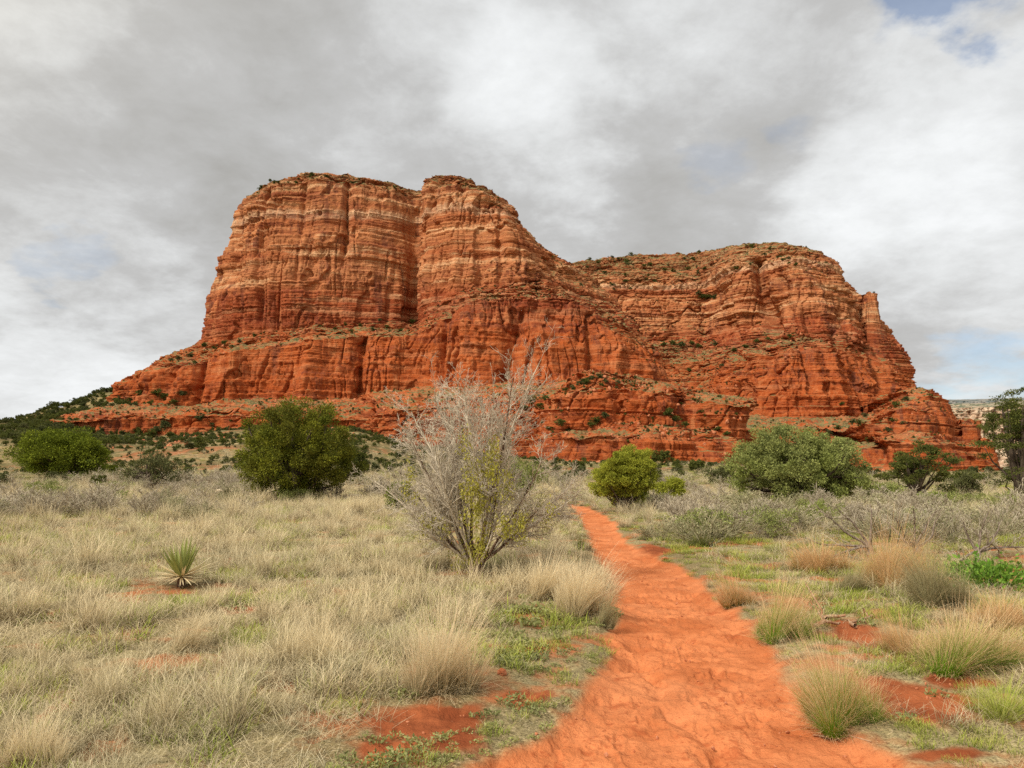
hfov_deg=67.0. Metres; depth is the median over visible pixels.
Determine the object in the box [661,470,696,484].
bare brush
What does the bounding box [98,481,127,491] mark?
bare brush
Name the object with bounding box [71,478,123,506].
bare brush
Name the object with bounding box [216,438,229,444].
hillside shrub
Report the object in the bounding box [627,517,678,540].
bare brush
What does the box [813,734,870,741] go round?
fallen branch
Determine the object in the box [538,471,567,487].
bare brush
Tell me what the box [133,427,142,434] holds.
hillside shrub
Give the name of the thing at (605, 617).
bunchgrass clump
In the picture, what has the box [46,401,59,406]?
hillside shrub
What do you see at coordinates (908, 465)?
juniper tree
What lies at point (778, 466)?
juniper tree
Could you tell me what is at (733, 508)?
bare brush
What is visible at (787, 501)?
bare brush
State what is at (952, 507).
sagebrush
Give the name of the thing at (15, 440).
hillside shrub
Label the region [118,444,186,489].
shrub
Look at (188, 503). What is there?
bare brush
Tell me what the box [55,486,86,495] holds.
bare brush
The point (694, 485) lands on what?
bare brush
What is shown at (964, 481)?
shrub
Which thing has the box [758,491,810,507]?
bare brush
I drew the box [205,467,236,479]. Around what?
bare brush
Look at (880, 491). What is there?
bare brush
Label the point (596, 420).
hillside shrub
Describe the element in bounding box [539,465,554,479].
bare brush
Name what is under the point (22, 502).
bare brush
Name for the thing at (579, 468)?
hillside shrub
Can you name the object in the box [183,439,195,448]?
hillside shrub
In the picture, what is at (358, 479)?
bare brush
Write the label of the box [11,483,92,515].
bare brush
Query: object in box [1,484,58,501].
bare brush
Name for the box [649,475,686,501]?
shrub
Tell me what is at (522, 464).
shrub
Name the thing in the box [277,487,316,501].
sagebrush
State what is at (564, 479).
bare brush
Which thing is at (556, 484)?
bare brush
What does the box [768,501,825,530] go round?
bare brush
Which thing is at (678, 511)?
bare brush
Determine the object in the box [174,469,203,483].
bare brush
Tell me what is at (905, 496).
bare brush
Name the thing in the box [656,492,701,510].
bare brush
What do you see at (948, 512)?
bare brush
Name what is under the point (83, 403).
hillside shrub
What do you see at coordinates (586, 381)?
hillside shrub
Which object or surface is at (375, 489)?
bare brush
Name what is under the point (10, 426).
hillside scrub
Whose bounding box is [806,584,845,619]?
fallen branch
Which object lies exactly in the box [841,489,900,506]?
sagebrush
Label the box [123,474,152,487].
bare brush
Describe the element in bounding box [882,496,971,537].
bare brush
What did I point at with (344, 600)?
dry grass
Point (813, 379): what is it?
butte
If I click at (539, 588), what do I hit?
bunchgrass clump
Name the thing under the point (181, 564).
yucca
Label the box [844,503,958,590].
bunchgrass clump
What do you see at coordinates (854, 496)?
bare brush
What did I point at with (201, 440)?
hillside shrub
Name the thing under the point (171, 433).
hillside shrub
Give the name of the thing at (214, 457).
hillside shrub
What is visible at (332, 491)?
bare brush
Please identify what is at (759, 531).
bare brush
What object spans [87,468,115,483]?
bare brush
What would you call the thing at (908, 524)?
sagebrush
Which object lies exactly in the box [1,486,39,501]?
bare brush
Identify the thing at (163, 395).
hillside shrub
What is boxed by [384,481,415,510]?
shrub
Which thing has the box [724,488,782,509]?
bare brush
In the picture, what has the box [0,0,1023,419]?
sky
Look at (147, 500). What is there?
bare brush
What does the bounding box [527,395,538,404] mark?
hillside shrub
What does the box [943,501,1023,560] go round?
bare mesquite
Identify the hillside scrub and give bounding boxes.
[0,174,1010,486]
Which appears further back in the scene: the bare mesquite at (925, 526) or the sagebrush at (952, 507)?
the sagebrush at (952, 507)
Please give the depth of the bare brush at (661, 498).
28.06 m
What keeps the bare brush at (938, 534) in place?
on the ground at (650, 681)
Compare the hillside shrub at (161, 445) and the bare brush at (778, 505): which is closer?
the bare brush at (778, 505)
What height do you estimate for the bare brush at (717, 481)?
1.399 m
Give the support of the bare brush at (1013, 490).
on the ground at (650, 681)
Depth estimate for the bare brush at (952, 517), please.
17.57 m
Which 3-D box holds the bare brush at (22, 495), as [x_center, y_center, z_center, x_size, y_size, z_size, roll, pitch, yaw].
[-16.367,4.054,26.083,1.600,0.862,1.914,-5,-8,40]
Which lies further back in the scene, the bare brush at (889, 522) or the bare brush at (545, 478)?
the bare brush at (545, 478)
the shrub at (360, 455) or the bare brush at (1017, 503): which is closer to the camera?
the bare brush at (1017, 503)
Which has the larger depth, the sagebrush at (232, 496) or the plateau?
the plateau
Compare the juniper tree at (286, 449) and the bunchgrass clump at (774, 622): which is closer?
the bunchgrass clump at (774, 622)
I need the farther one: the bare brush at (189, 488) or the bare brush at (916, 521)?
the bare brush at (189, 488)
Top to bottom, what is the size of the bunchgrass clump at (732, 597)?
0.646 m
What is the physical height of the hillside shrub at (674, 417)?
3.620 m
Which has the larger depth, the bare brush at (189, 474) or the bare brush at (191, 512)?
the bare brush at (189, 474)
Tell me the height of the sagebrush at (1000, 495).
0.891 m
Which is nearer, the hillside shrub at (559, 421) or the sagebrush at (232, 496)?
the sagebrush at (232, 496)
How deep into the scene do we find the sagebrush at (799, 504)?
26.55 m
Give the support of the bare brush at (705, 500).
on the ground at (650, 681)
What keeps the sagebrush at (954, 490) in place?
on the ground at (650, 681)
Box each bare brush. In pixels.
[0,474,28,494]
[0,488,29,517]
[0,490,30,514]
[0,496,23,515]
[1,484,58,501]
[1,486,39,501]
[6,489,65,513]
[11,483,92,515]
[13,491,42,514]
[16,498,43,511]
[18,477,41,488]
[45,494,100,514]
[53,487,78,496]
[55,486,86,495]
[57,480,81,489]
[61,472,90,485]
[61,481,125,515]
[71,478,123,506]
[77,488,109,505]
[85,501,112,513]
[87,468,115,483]
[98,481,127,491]
[104,468,132,483]
[109,482,168,515]
[112,477,141,494]
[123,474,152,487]
[124,478,148,488]
[126,485,192,507]
[129,490,164,506]
[130,491,187,512]
[134,481,182,499]
[147,500,197,516]
[154,480,185,491]
[160,501,226,520]
[166,476,203,489]
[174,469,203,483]
[176,485,199,495]
[179,479,214,494]
[180,493,209,511]
[183,493,210,504]
[184,487,219,501]
[189,470,220,483]
[197,481,221,491]
[203,471,243,485]
[204,483,250,502]
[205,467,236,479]
[205,499,222,508]
[211,465,242,481]
[214,473,248,490]
[215,478,267,495]
[219,494,265,513]
[321,481,345,497]
[327,478,357,488]
[354,479,389,496]
[355,477,368,484]
[355,478,390,496]
[389,465,409,480]
[391,472,424,482]
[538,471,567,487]
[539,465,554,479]
[550,480,569,490]
[551,468,584,486]
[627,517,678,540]
[634,490,670,510]
[647,489,686,511]
[653,490,714,523]
[653,510,743,545]
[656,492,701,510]
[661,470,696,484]
[662,491,727,525]
[672,485,717,507]
[679,471,710,493]
[682,477,698,488]
[685,477,744,504]
[685,492,742,513]
[686,504,766,538]
[695,505,746,533]
[710,474,733,486]
[721,498,777,516]
[721,501,756,520]
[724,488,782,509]
[734,492,784,516]
[735,508,772,530]
[737,494,793,512]
[741,509,801,539]
[745,495,798,515]
[755,503,855,532]
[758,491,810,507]
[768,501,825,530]
[774,497,854,526]
[792,482,838,506]
[794,491,836,507]
[827,505,885,533]
[828,500,862,520]
[832,498,906,521]
[835,510,930,540]
[837,488,867,504]
[838,497,873,512]
[840,501,863,519]
[842,502,903,531]
[854,483,913,503]
[856,470,883,484]
[860,505,945,540]
[863,507,921,535]
[874,508,924,532]
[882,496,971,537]
[883,484,928,512]
[886,490,926,504]
[891,478,928,486]
[893,502,937,536]
[897,511,966,541]
[903,501,979,523]
[906,494,978,514]
[915,489,966,511]
[917,502,971,536]
[923,506,1011,545]
[930,481,948,490]
[962,500,1023,536]
[970,474,1000,491]
[973,494,1016,524]
[979,496,1023,530]
[990,478,1023,517]
[992,479,1023,504]
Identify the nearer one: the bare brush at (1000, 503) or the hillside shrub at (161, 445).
the bare brush at (1000, 503)
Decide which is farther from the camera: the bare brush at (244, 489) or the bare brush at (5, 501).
the bare brush at (244, 489)
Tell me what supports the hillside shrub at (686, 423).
on the rock ledge at (596, 403)
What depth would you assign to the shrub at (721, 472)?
65.88 m
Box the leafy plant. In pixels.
[930,544,1023,594]
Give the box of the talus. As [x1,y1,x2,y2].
[63,172,992,471]
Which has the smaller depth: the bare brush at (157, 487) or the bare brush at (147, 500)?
the bare brush at (147, 500)
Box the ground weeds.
[50,593,950,767]
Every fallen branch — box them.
[804,600,840,631]
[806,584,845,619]
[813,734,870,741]
[843,608,872,626]
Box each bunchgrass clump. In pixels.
[0,680,87,767]
[152,571,242,654]
[283,595,355,663]
[372,563,522,706]
[513,533,583,601]
[547,538,637,621]
[569,531,594,549]
[595,573,628,630]
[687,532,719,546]
[705,554,759,608]
[738,560,836,644]
[763,600,909,744]
[777,525,861,573]
[829,556,880,591]
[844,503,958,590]
[862,599,927,657]
[869,522,983,610]
[894,582,1023,680]
[949,670,1023,724]
[958,577,1023,630]
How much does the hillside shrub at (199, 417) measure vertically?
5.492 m
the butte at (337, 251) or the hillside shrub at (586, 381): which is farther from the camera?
the butte at (337, 251)
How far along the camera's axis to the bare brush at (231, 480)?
47.11 m
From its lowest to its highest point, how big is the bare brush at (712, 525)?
0.853 m
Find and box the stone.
[497,668,506,675]
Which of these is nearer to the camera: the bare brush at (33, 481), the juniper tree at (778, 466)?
the juniper tree at (778, 466)
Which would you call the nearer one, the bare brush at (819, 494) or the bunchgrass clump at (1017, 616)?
the bunchgrass clump at (1017, 616)
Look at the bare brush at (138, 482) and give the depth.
53.15 m
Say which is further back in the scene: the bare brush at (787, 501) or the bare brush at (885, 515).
the bare brush at (787, 501)
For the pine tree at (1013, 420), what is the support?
on the ground at (650, 681)
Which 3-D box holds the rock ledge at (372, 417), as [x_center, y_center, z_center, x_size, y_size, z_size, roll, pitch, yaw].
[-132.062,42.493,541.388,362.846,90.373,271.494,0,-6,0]
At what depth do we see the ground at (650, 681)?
5.76 m
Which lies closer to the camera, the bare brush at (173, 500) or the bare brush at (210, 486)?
the bare brush at (173, 500)
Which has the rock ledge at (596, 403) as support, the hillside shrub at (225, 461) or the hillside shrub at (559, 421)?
the hillside shrub at (559, 421)
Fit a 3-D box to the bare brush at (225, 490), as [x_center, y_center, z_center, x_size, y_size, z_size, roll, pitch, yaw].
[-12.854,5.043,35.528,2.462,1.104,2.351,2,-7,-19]
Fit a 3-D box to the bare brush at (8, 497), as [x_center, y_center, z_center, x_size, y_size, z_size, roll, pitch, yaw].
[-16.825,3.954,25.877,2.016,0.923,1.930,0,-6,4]
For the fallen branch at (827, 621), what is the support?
on the ground at (650, 681)
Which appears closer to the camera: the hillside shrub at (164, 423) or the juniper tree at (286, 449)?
the juniper tree at (286, 449)
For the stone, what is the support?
on the ground at (650, 681)
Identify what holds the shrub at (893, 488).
on the ground at (650, 681)
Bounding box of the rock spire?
[860,291,887,344]
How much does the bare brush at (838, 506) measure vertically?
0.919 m
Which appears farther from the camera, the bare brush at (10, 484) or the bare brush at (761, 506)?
the bare brush at (10, 484)
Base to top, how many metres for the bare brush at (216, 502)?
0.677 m
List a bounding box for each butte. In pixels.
[105,172,669,405]
[569,242,917,417]
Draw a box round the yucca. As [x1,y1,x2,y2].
[144,537,218,587]
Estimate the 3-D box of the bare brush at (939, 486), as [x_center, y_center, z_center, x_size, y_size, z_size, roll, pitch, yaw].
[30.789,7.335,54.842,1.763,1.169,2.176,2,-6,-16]
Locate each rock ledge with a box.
[50,380,566,457]
[528,370,758,466]
[745,387,1002,471]
[956,418,981,445]
[979,438,999,466]
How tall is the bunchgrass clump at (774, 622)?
0.884 m
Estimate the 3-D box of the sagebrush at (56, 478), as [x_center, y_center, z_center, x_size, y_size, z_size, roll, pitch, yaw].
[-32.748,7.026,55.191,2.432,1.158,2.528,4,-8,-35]
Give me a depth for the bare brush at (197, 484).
47.16 m
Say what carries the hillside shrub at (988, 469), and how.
on the ground at (650, 681)
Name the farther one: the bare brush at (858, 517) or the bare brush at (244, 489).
the bare brush at (244, 489)
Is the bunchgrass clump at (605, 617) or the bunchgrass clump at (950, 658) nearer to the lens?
the bunchgrass clump at (950, 658)
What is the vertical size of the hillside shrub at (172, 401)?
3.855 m
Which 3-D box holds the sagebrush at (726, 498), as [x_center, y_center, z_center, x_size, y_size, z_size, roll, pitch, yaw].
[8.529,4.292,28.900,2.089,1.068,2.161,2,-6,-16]
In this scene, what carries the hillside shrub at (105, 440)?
on the ground at (650, 681)
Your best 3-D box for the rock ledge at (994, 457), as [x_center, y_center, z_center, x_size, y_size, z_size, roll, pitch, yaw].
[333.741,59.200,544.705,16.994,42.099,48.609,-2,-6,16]
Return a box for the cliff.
[950,401,1023,466]
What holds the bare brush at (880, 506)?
on the ground at (650, 681)
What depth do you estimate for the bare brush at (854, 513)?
23.18 m
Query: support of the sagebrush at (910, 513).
on the ground at (650, 681)
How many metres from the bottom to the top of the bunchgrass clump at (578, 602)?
0.960 m
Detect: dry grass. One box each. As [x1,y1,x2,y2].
[0,450,1023,767]
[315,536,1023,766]
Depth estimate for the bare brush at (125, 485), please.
43.22 m
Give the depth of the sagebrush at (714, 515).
17.36 m
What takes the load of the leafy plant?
on the ground at (650, 681)
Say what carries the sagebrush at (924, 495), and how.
on the ground at (650, 681)
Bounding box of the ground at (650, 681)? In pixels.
[0,391,1023,767]
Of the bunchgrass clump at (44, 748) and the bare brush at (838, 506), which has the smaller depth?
the bunchgrass clump at (44, 748)
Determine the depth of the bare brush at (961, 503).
22.53 m
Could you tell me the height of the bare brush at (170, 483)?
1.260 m
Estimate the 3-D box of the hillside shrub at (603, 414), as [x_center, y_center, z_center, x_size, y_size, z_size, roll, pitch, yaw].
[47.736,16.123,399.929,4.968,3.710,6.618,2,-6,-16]
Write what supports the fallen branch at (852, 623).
on the ground at (650, 681)
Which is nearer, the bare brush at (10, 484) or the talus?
the bare brush at (10, 484)
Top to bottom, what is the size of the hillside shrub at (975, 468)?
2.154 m
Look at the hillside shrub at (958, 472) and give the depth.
102.10 m
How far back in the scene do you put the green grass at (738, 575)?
8.32 m
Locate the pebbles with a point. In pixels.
(606, 754)
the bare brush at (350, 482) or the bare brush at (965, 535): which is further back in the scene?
the bare brush at (350, 482)
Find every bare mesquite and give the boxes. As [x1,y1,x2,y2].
[792,502,890,558]
[872,500,951,555]
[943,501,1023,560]
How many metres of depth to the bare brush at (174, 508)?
25.62 m
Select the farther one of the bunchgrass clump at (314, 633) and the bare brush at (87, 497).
the bare brush at (87, 497)
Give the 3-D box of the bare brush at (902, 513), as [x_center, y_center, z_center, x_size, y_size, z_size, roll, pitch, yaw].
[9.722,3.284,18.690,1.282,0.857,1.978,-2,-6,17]
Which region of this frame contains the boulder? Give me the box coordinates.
[342,494,361,499]
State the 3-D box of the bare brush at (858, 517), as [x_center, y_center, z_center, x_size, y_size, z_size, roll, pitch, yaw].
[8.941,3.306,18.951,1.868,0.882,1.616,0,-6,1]
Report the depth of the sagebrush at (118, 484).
43.41 m
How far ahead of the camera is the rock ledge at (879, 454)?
517.38 m
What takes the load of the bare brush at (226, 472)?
on the ground at (650, 681)
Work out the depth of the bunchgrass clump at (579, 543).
15.43 m
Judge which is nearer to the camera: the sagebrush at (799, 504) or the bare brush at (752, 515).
the bare brush at (752, 515)
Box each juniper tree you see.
[0,426,119,478]
[233,395,368,501]
[722,423,880,503]
[872,440,964,496]
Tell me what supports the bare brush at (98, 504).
on the ground at (650, 681)
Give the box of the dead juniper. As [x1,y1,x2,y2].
[350,317,598,578]
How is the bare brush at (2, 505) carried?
on the ground at (650, 681)
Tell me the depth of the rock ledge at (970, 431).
544.71 m
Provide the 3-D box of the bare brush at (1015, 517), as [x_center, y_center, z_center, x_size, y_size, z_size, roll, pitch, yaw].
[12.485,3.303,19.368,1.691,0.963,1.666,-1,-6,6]
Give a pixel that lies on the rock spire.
(874, 330)
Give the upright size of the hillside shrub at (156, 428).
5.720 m
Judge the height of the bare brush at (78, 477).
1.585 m
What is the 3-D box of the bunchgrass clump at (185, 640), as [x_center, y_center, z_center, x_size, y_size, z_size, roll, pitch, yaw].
[-2.769,2.015,6.838,0.836,0.766,0.749,0,-6,0]
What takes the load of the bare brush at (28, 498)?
on the ground at (650, 681)
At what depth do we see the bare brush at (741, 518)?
18.74 m
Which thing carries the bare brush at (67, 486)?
on the ground at (650, 681)
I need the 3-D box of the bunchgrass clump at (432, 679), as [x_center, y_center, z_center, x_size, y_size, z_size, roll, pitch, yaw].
[-0.475,1.804,5.626,1.178,1.018,1.185,0,-6,0]
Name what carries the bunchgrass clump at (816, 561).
on the ground at (650, 681)
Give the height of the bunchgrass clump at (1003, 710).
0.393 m
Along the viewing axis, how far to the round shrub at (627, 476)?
27.71 m
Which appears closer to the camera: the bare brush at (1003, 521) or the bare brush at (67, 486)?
the bare brush at (1003, 521)
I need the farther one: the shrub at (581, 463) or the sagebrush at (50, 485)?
the shrub at (581, 463)
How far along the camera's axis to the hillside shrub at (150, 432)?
452.23 m
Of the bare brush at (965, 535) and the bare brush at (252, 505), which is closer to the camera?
the bare brush at (965, 535)
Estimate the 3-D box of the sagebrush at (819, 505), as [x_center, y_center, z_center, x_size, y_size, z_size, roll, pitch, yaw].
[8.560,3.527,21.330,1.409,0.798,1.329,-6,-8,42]
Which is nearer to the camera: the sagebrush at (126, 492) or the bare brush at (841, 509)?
the bare brush at (841, 509)
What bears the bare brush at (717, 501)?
on the ground at (650, 681)
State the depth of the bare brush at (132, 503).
25.60 m
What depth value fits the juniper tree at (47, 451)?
81.17 m
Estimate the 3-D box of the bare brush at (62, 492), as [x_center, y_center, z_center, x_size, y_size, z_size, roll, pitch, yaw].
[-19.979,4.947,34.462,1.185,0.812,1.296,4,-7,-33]
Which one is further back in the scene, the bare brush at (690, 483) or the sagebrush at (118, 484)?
the bare brush at (690, 483)
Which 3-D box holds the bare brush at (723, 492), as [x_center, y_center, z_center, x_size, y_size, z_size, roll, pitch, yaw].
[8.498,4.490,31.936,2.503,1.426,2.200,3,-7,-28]
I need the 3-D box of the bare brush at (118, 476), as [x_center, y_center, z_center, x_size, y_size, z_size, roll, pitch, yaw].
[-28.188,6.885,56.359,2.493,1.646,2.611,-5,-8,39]
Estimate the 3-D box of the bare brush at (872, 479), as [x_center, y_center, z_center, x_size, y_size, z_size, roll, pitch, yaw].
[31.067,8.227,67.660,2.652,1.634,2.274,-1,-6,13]
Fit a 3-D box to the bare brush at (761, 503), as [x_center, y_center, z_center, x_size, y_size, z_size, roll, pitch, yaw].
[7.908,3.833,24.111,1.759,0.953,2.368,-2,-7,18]
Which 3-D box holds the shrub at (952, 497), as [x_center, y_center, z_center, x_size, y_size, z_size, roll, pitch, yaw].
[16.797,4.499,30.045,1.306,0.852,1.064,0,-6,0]
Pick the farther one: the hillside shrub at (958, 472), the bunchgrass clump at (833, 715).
the hillside shrub at (958, 472)
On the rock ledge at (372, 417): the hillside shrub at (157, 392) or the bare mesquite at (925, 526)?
the hillside shrub at (157, 392)
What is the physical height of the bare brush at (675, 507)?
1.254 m
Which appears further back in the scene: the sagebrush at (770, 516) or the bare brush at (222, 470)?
the bare brush at (222, 470)
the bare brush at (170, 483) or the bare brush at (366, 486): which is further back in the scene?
the bare brush at (170, 483)
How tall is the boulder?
0.342 m
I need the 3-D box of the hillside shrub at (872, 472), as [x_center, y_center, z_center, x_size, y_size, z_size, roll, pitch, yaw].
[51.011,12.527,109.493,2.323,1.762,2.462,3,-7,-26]
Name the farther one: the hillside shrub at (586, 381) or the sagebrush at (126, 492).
the hillside shrub at (586, 381)
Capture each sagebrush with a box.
[23,479,73,495]
[36,475,71,485]
[96,479,134,490]
[98,488,134,499]
[216,491,249,501]
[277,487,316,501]
[661,508,732,538]
[670,506,752,535]
[712,486,760,508]
[742,504,798,535]
[794,498,811,509]
[795,497,845,524]
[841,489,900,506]
[881,522,929,539]
[900,506,926,520]
[903,497,978,529]
[917,491,935,498]
[941,488,964,500]
[956,492,997,504]
[977,490,1021,507]
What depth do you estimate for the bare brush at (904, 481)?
60.39 m
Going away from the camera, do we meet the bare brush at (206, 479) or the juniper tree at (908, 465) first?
the juniper tree at (908, 465)
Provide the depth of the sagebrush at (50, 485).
39.16 m
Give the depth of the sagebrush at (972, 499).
30.59 m
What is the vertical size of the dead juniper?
3.976 m
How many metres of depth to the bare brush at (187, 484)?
46.28 m
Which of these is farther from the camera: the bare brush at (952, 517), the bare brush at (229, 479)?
the bare brush at (229, 479)
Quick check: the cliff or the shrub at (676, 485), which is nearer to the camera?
the shrub at (676, 485)
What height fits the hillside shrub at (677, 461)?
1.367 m
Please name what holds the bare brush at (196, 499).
on the ground at (650, 681)
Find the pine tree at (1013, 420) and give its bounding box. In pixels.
[969,387,1023,498]
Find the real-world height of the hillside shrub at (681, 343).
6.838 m
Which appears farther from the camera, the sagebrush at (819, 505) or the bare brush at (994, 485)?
the bare brush at (994, 485)
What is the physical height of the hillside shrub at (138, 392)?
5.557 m
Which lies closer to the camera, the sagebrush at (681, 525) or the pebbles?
the pebbles
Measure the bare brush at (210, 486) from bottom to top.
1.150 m
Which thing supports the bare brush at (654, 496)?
on the ground at (650, 681)
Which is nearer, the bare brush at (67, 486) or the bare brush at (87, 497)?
the bare brush at (87, 497)
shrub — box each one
[10,438,19,443]
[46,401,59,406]
[78,400,86,406]
[98,438,109,446]
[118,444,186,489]
[133,390,141,395]
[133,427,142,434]
[143,429,156,437]
[150,388,161,395]
[151,426,164,433]
[157,393,168,400]
[157,441,165,448]
[159,420,170,429]
[165,431,176,437]
[168,399,178,403]
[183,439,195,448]
[194,413,204,419]
[194,436,209,447]
[209,455,219,460]
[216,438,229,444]
[220,459,229,463]
[341,439,368,476]
[361,444,368,450]
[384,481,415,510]
[493,456,548,503]
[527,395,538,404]
[554,419,566,425]
[569,460,585,476]
[570,465,589,477]
[582,378,590,384]
[586,443,660,510]
[588,416,599,422]
[601,412,609,417]
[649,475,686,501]
[651,450,675,465]
[663,407,673,415]
[671,459,683,465]
[672,415,681,421]
[676,341,685,346]
[681,421,689,426]
[688,460,710,472]
[701,465,732,483]
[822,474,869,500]
[862,468,877,475]
[863,480,910,501]
[892,401,901,407]
[925,489,959,505]
[943,474,955,480]
[950,470,983,492]
[950,471,966,477]
[967,466,982,472]
[985,466,994,473]
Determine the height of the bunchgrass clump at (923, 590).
1.056 m
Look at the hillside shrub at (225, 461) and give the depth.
127.39 m
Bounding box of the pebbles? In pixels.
[399,568,990,766]
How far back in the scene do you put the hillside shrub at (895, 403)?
519.78 m
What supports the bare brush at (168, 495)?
on the ground at (650, 681)
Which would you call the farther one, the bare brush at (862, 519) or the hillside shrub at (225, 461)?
the hillside shrub at (225, 461)
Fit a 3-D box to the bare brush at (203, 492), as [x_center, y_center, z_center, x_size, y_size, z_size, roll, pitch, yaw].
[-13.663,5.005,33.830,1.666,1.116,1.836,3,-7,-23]
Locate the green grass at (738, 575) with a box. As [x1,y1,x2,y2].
[0,449,1023,767]
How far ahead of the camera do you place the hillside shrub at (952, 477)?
76.95 m
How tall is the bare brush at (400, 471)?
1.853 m
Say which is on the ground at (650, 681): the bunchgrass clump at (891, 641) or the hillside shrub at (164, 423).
the bunchgrass clump at (891, 641)
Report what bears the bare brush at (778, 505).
on the ground at (650, 681)
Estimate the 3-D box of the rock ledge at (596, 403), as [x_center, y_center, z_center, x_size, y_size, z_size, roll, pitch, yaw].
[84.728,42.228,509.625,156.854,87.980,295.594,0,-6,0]
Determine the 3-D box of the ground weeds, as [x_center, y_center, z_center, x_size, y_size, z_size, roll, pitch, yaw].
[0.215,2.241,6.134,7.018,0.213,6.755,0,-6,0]
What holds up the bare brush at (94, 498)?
on the ground at (650, 681)
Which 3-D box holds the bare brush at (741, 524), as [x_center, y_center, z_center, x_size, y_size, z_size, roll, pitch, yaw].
[4.619,3.098,17.197,1.741,0.889,1.448,2,-7,-19]
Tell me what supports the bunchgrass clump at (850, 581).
on the ground at (650, 681)
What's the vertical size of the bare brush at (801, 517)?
0.877 m
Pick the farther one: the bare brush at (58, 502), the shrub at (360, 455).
the shrub at (360, 455)
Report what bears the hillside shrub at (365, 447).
on the ground at (650, 681)
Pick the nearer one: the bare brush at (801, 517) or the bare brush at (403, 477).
the bare brush at (801, 517)
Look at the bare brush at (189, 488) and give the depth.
44.06 m
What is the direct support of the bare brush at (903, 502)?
on the ground at (650, 681)
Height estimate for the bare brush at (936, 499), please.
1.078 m
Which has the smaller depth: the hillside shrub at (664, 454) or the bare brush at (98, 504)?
the bare brush at (98, 504)
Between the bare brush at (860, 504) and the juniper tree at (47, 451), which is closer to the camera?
the bare brush at (860, 504)
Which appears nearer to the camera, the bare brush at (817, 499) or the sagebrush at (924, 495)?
the bare brush at (817, 499)
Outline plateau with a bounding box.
[947,398,1023,403]
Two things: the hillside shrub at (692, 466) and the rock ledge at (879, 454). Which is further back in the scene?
the rock ledge at (879, 454)
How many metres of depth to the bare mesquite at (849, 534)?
14.68 m
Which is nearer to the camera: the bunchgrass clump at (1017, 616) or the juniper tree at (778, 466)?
the bunchgrass clump at (1017, 616)
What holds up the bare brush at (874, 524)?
on the ground at (650, 681)
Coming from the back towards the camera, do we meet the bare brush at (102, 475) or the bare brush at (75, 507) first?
the bare brush at (102, 475)
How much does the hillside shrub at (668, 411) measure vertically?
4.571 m
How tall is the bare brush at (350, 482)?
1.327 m

